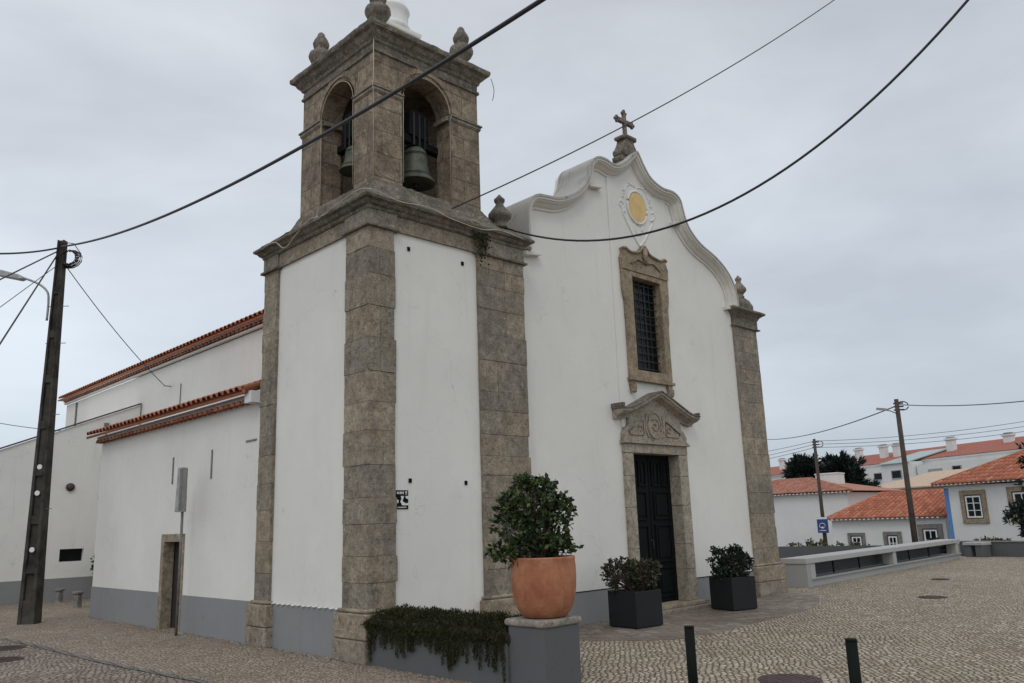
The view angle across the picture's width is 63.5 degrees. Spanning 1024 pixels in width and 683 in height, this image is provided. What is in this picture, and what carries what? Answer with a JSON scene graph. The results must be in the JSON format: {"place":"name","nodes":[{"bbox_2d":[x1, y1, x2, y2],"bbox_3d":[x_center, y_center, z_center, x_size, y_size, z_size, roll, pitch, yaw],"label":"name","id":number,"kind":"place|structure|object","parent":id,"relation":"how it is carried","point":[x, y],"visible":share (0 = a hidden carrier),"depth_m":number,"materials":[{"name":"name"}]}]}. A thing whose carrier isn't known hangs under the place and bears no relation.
{"place":"outdoors","nodes":[
{"label":"outdoors","id":0,"kind":"place"},
{"bbox_2d":[0,640,201,682],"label":"street","id":1,"kind":"structure","parent":0,"point":[38,665],"depth_m":10.20,"materials":[{"name":"grey stone"}]},
{"bbox_2d":[0,656,23,662],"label":"manhole cover","id":2,"kind":"object","parent":1,"relation":"on","point":[9,659],"visible":1,"depth_m":11.35,"materials":[{"name":"metal"}]},
{"bbox_2d":[0,645,26,650],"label":"manhole cover","id":3,"kind":"object","parent":1,"relation":"on","point":[10,647],"visible":1,"depth_m":12.53,"materials":[{"name":"metal"}]},
{"bbox_2d":[0,637,218,682],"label":"gutter","id":4,"kind":"object","parent":1,"relation":"on","point":[120,665],"visible":1,"depth_m":10.64,"materials":[{"name":"stone"}]},
{"bbox_2d":[0,598,470,682],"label":"footway","id":5,"kind":"structure","parent":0,"point":[65,626],"depth_m":11.36,"materials":[{"name":"grey stone"}]},
{"bbox_2d":[0,240,81,624],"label":"utility pole","id":6,"kind":"object","parent":5,"relation":"on","point":[31,593],"visible":0.99,"depth_m":16.75,"materials":[{"name":"wood"}]},
{"bbox_2d":[0,266,55,306],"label":"overhead cable","id":7,"kind":"object","parent":6,"relation":"attached to","point":[25,288],"visible":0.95,"depth_m":16.55,"materials":[{"name":"black rubber"}]},
{"bbox_2d":[0,256,56,344],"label":"overhead cable","id":8,"kind":"object","parent":6,"relation":"attached to","point":[12,324],"visible":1,"depth_m":15.55,"materials":[{"name":"rubber"}]},
{"bbox_2d":[0,247,56,254],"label":"overhead cable","id":9,"kind":"object","parent":6,"relation":"attached to","point":[28,251],"visible":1,"depth_m":16.52,"materials":[{"name":"rubber"}]},
{"bbox_2d":[0,251,56,279],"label":"overhead cable","id":10,"kind":"object","parent":6,"relation":"attached to","point":[28,265],"visible":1,"depth_m":16.15,"materials":[{"name":"rubber"}]},
{"bbox_2d":[68,269,164,385],"bbox_3d":[-9.575,-0.224,20.244,0.020,1.746,5.572,-2,-12,-1],"label":"overhead cable","id":11,"kind":"object","parent":6,"relation":"attached to","point":[111,326],"visible":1,"depth_m":19.73,"materials":[{"name":"rubber"}]},
{"bbox_2d":[60,0,545,246],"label":"overhead cable","id":12,"kind":"object","parent":6,"relation":"attached to","point":[525,10],"visible":1,"depth_m":7.95,"materials":[{"name":"rubber"}]},
{"bbox_2d":[54,588,64,602],"bbox_3d":[-11.610,6.519,21.216,0.190,0.360,0.190,-6,-13,17],"label":"stone post","id":13,"kind":"object","parent":5,"relation":"on","point":[59,596],"visible":0.99,"depth_m":21.17,"materials":[{"name":"grey stone"}]},
{"bbox_2d":[72,591,83,607],"bbox_3d":[-10.245,6.088,19.518,0.190,0.380,0.190,-6,-13,17],"label":"stone post","id":14,"kind":"object","parent":5,"relation":"on","point":[77,602],"visible":1,"depth_m":19.47,"materials":[{"name":"grey stone"}]},
{"bbox_2d":[90,554,94,573],"bbox_3d":[-10.953,6.204,22.258,0.765,1.404,0.640,5,-14,-29],"label":"climbing shrub","id":15,"kind":"object","parent":5,"relation":"on","point":[92,567],"visible":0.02,"depth_m":22.15,"materials":[{"name":"green plant"}]},
{"bbox_2d":[174,467,187,635],"bbox_3d":[-5.490,3.438,13.607,0.125,2.700,0.158,-4,-13,8],"label":"sign post","id":16,"kind":"object","parent":5,"relation":"on","point":[181,493],"visible":1,"depth_m":13.72,"materials":[{"name":"metal"}]},
{"bbox_2d":[0,0,1023,466],"label":"sky","id":17,"kind":"structure","parent":0,"point":[885,264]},
{"bbox_2d":[90,556,1023,682],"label":"plaza ground","id":18,"kind":"structure","parent":0,"point":[970,629],"depth_m":10.69,"materials":[{"name":"grey stone"}]},
{"bbox_2d":[0,403,141,604],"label":"annex building","id":19,"kind":"structure","parent":18,"relation":"on","point":[74,500],"depth_m":22.32,"materials":[{"name":"white paint"}]},
{"bbox_2d":[59,548,81,561],"bbox_3d":[-12.011,5.795,22.452,0.640,0.370,0.050,10,-17,-43],"label":"window","id":20,"kind":"structure","parent":19,"relation":"in","point":[65,555],"depth_m":22.44,"materials":[{"name":"black glass"}]},
{"bbox_2d":[58,0,787,664],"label":"church","id":21,"kind":"structure","parent":18,"relation":"on","point":[444,364],"depth_m":13.11,"materials":[{"name":"white paint"}]},
{"bbox_2d":[156,534,184,631],"bbox_3d":[-5.875,4.210,14.521,0.260,1.630,0.990,10,-17,-43],"label":"side door","id":22,"kind":"structure","parent":21,"relation":"in","point":[169,557],"depth_m":14.72,"materials":[{"name":"beige stone"}]},
{"bbox_2d":[337,109,353,177],"bbox_3d":[-2.447,-3.077,12.877,0.470,1.043,1.100,10,-17,-43],"label":"bell","id":23,"kind":"object","parent":21,"relation":"hanging from","point":[345,149],"visible":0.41,"depth_m":12.83,"materials":[{"name":"grey metal"}]},
{"bbox_2d":[396,490,407,508],"bbox_3d":[-1.437,2.066,10.804,0.200,0.245,0.011,10,-17,-43],"label":"poster","id":24,"kind":"object","parent":21,"relation":"attached to","point":[402,498],"visible":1,"depth_m":10.81,"materials":[{"name":"paper"}]},
{"bbox_2d":[402,109,437,191],"bbox_3d":[-1.496,-2.948,12.782,0.600,1.250,1.024,-4,-13,10],"label":"bell","id":25,"kind":"object","parent":21,"relation":"hanging from","point":[418,177],"visible":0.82,"depth_m":12.66,"materials":[{"name":"grey metal"}]},
{"bbox_2d":[451,0,833,208],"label":"overhead cable","id":26,"kind":"object","parent":21,"relation":"attached to","point":[633,120],"visible":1,"depth_m":14.22,"materials":[{"name":"rubber"}]},
{"bbox_2d":[618,245,675,397],"bbox_3d":[2.541,-0.413,15.696,1.450,2.908,0.360,10,-17,-43],"label":"upper window","id":27,"kind":"structure","parent":21,"relation":"in","point":[643,276],"depth_m":15.79,"materials":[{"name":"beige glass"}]},
{"bbox_2d":[611,391,710,614],"bbox_3d":[2.596,2.864,15.034,2.350,3.895,0.780,10,-17,-43],"label":"main door","id":28,"kind":"structure","parent":21,"relation":"in","point":[654,445],"depth_m":15.14,"materials":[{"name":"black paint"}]},
{"bbox_2d":[507,0,968,241],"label":"overhead cable","id":29,"kind":"object","parent":21,"relation":"attached to","point":[844,123],"visible":1,"depth_m":10.51,"materials":[{"name":"rubber"}]},
{"bbox_2d":[369,615,581,682],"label":"raised bed","id":30,"kind":"object","parent":18,"relation":"on","point":[541,650],"visible":0.77,"depth_m":8.22,"materials":[{"name":"grey paint"}]},
{"bbox_2d":[361,603,521,682],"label":"trailing plant","id":31,"kind":"object","parent":30,"relation":"on","point":[449,625],"visible":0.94,"depth_m":9.07,"materials":[{"name":"green plant"}]},
{"bbox_2d":[511,555,575,618],"bbox_3d":[0.324,2.488,8.404,0.668,0.588,0.668,10,-17,-43],"label":"terracotta pot","id":32,"kind":"object","parent":30,"relation":"on","point":[543,588],"visible":0.9,"depth_m":8.14,"materials":[{"name":"ceramic"}]},
{"bbox_2d":[484,471,583,570],"bbox_3d":[0.225,1.843,8.558,0.679,1.010,1.019,74,-76,-77],"label":"potted bush","id":33,"kind":"object","parent":32,"relation":"in","point":[529,521],"visible":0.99,"depth_m":8.45,"materials":[{"name":"green plant"}]},
{"bbox_2d":[684,625,697,682],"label":"bollard","id":34,"kind":"object","parent":18,"relation":"on","point":[692,673],"visible":1,"depth_m":6.87,"materials":[{"name":"black metal"}]},
{"bbox_2d":[758,673,820,682],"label":"manhole cover","id":35,"kind":"object","parent":18,"relation":"on","point":[786,678],"visible":1,"depth_m":8.15,"materials":[{"name":"metal"}]},
{"bbox_2d":[845,638,861,682],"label":"bollard","id":36,"kind":"object","parent":18,"relation":"on","point":[853,662],"visible":1,"depth_m":5.89,"materials":[{"name":"black metal"}]},
{"bbox_2d":[780,539,960,586],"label":"parapet","id":37,"kind":"structure","parent":18,"relation":"on","point":[815,569],"depth_m":21.44,"materials":[{"name":"concrete"}]},
{"bbox_2d":[918,595,947,598],"bbox_3d":[7.814,4.745,15.370,0.500,0.021,0.500,10,-17,-43],"label":"manhole cover","id":38,"kind":"object","parent":18,"relation":"on","point":[932,597],"visible":1,"depth_m":15.27,"materials":[{"name":"metal"}]},
{"bbox_2d":[931,578,949,579],"bbox_3d":[9.955,5.519,19.219,0.400,0.021,0.400,10,-17,-43],"label":"manhole cover","id":39,"kind":"object","parent":18,"relation":"on","point":[940,579],"visible":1,"depth_m":19.18,"materials":[{"name":"metal"}]},
{"bbox_2d":[962,542,991,556],"bbox_3d":[15.597,6.961,27.712,0.550,0.480,0.670,5,-14,-27],"label":"stone bench","id":40,"kind":"object","parent":18,"relation":"on","point":[977,549],"visible":1,"depth_m":27.50,"materials":[{"name":"stone"}]},
{"bbox_2d":[959,541,1023,556],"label":"wall","id":41,"kind":"structure","parent":18,"relation":"on","point":[1007,548],"depth_m":27.22,"materials":[{"name":"grey paint"}]},
{"bbox_2d":[579,590,818,640],"bbox_3d":[3.409,4.702,14.340,8.400,0.056,3.303,10,-17,-43],"label":"paved apron","id":42,"kind":"object","parent":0,"point":[706,621],"visible":0.44,"depth_m":12.99,"materials":[{"name":"grey stone"}]},
{"bbox_2d":[608,589,662,628],"bbox_3d":[1.894,4.095,12.707,0.580,0.540,0.580,8,-16,-38],"label":"planter","id":43,"kind":"object","parent":42,"relation":"on","point":[641,609],"visible":0.94,"depth_m":12.51,"materials":[{"name":"plastic"}]},
{"bbox_2d":[600,556,662,592],"bbox_3d":[1.840,3.608,12.794,1.044,0.586,0.722,8,-16,-38],"label":"planter shrub","id":44,"kind":"object","parent":43,"relation":"on","point":[629,576],"visible":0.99,"depth_m":12.73,"materials":[{"name":"green plant"}]},
{"bbox_2d":[709,576,757,610],"bbox_3d":[3.892,4.426,14.566,0.560,0.560,0.560,5,-14,-29],"label":"planter","id":45,"kind":"object","parent":42,"relation":"on","point":[738,593],"visible":0.9,"depth_m":14.36,"materials":[{"name":"plastic"}]},
{"bbox_2d":[705,543,754,579],"bbox_3d":[3.899,3.946,14.681,0.920,0.723,0.660,5,-14,-29],"label":"planter shrub","id":46,"kind":"object","parent":45,"relation":"in","point":[731,564],"visible":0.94,"depth_m":14.57,"materials":[{"name":"green plant"}]},
{"bbox_2d":[772,472,902,545],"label":"house","id":47,"kind":"structure","parent":0,"point":[796,507],"depth_m":49.18,"materials":[{"name":"white paint"}]},
{"bbox_2d":[862,479,880,486],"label":"conifer tree","id":48,"kind":"object","parent":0,"point":[873,483],"depth_m":59.17,"materials":[{"name":"green plant"}]},
{"bbox_2d":[827,489,950,545],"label":"house","id":49,"kind":"structure","parent":0,"point":[881,518],"depth_m":42.44,"materials":[{"name":"white paint"}]},
{"bbox_2d":[847,533,865,545],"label":"window","id":50,"kind":"structure","parent":49,"relation":"in","point":[854,537],"depth_m":42.89,"materials":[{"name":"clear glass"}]},
{"bbox_2d":[883,531,902,545],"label":"window","id":51,"kind":"structure","parent":49,"relation":"in","point":[890,538],"depth_m":41.62,"materials":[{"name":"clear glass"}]},
{"bbox_2d":[917,524,943,541],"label":"window","id":52,"kind":"structure","parent":49,"relation":"in","point":[925,531],"depth_m":40.40,"materials":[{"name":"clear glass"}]},
{"bbox_2d":[879,468,983,489],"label":"beige building","id":53,"kind":"structure","parent":0,"point":[921,481],"depth_m":68.95,"materials":[{"name":"paint"}]},
{"bbox_2d":[930,449,1023,555],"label":"house","id":54,"kind":"structure","parent":0,"point":[974,511],"depth_m":37.68,"materials":[{"name":"white paint"}]},
{"bbox_2d":[959,489,989,523],"bbox_3d":[21.165,7.569,37.895,0.105,1.500,1.320,3,-13,-22],"label":"window","id":55,"kind":"structure","parent":54,"relation":"in","point":[974,509],"depth_m":37.86,"materials":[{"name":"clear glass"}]},
{"bbox_2d":[1006,486,1023,522],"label":"window","id":56,"kind":"structure","parent":54,"relation":"in","point":[1012,492],"depth_m":36.10,"materials":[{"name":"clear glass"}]},
{"bbox_3d":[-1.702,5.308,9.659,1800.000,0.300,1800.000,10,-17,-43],"label":"lower ground","id":57,"kind":"structure","parent":0,"visible":0},
{"bbox_2d":[781,452,824,478],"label":"conifer tree","id":58,"kind":"object","parent":57,"relation":"on","point":[800,466],"visible":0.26,"depth_m":60.19,"materials":[{"name":"green plant"}]},
{"bbox_2d":[787,537,838,549],"bbox_3d":[10.272,7.773,28.282,1.290,2.095,1.658,10,-17,-43],"label":"shrub","id":59,"kind":"object","parent":57,"relation":"on","point":[821,542],"visible":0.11,"depth_m":28.38,"materials":[{"name":"green plant"}]},
{"bbox_2d":[812,439,827,545],"bbox_3d":[14.608,7.729,38.659,0.520,6.350,0.193,-2,-12,1],"label":"utility pole","id":60,"kind":"object","parent":57,"relation":"on","point":[814,442],"visible":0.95,"depth_m":38.84,"materials":[{"name":"brown wood"}]},
{"bbox_2d":[816,517,828,532],"bbox_3d":[14.366,8.487,38.270,0.049,0.720,0.580,6,-15,-32],"label":"blue sign","id":61,"kind":"object","parent":60,"relation":"attached to","point":[822,524],"visible":1,"depth_m":38.25,"materials":[{"name":"metal"}]},
{"bbox_2d":[816,431,1023,447],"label":"service cable","id":62,"kind":"object","parent":60,"relation":"attached to","point":[922,442],"visible":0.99,"depth_m":37.85,"materials":[{"name":"black rubber"}]},
{"bbox_2d":[825,421,1023,440],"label":"service cable","id":63,"kind":"object","parent":60,"relation":"attached to","point":[923,434],"visible":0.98,"depth_m":37.85,"materials":[{"name":"black rubber"}]},
{"bbox_2d":[835,426,1023,443],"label":"service cable","id":64,"kind":"object","parent":60,"relation":"attached to","point":[931,437],"visible":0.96,"depth_m":37.77,"materials":[{"name":"black rubber"}]},
{"bbox_2d":[777,545,881,559],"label":"retaining wall","id":65,"kind":"structure","parent":57,"relation":"on","point":[789,551],"depth_m":26.80,"materials":[{"name":"grey paint"}]},
{"bbox_2d":[813,450,879,486],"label":"conifer tree","id":66,"kind":"object","parent":57,"relation":"on","point":[849,467],"visible":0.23,"depth_m":58.85,"materials":[{"name":"green plant"}]},
{"bbox_2d":[831,541,869,545],"bbox_3d":[12.679,8.317,30.629,1.368,1.881,1.913,10,-17,-43],"label":"shrub","id":67,"kind":"object","parent":57,"relation":"on","point":[857,543],"visible":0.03,"depth_m":30.70,"materials":[{"name":"green plant"}]},
{"bbox_2d":[770,432,1023,485],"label":"apartment row","id":68,"kind":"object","parent":57,"relation":"on","point":[884,466],"visible":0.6,"depth_m":81.80,"materials":[{"name":"white paint"}]},
{"bbox_2d":[873,473,881,479],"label":"window","id":69,"kind":"structure","parent":68,"relation":"in","point":[877,476],"depth_m":86.97,"materials":[{"name":"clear glass"}]},
{"bbox_2d":[891,470,901,478],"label":"window","id":70,"kind":"structure","parent":68,"relation":"in","point":[896,474],"depth_m":83.49,"materials":[{"name":"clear glass"}]},
{"bbox_2d":[952,465,961,469],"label":"window","id":71,"kind":"structure","parent":68,"relation":"in","point":[954,467],"depth_m":77.06,"materials":[{"name":"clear glass"}]},
{"bbox_2d":[876,399,917,541],"bbox_3d":[13.947,5.467,29.442,1.102,6.850,0.249,-9,-14,27],"label":"utility pole","id":72,"kind":"object","parent":57,"relation":"on","point":[910,506],"visible":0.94,"depth_m":29.49,"materials":[{"name":"brown wood"}]},
{"bbox_2d":[767,407,893,439],"bbox_3d":[16.320,4.965,47.429,0.044,2.238,35.376,-4,-13,7],"label":"overhead cable","id":73,"kind":"object","parent":72,"relation":"attached to","point":[835,427],"visible":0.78,"depth_m":38.24,"materials":[{"name":"black rubber"}]},
{"bbox_2d":[899,401,1023,405],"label":"overhead cable","id":74,"kind":"object","parent":72,"relation":"attached to","point":[963,405],"visible":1,"depth_m":27.55,"materials":[{"name":"black rubber"}]},
{"bbox_2d":[927,537,946,553],"bbox_3d":[17.545,8.876,33.931,0.829,1.885,0.961,10,-17,-43],"label":"shrub","id":75,"kind":"object","parent":57,"relation":"on","point":[942,548],"visible":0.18,"depth_m":33.86,"materials":[{"name":"green plant"}]},
{"bbox_2d":[973,535,1010,540],"bbox_3d":[17.992,8.192,30.897,1.332,1.887,1.825,10,-17,-43],"label":"shrub","id":76,"kind":"object","parent":57,"relation":"on","point":[992,539],"visible":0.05,"depth_m":31.01,"materials":[{"name":"green plant"}]},
{"bbox_2d":[1002,442,1023,537],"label":"leafy tree","id":77,"kind":"object","parent":57,"relation":"on","point":[1018,511],"visible":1,"depth_m":28.70,"materials":[{"name":"green plant"}]}
]}

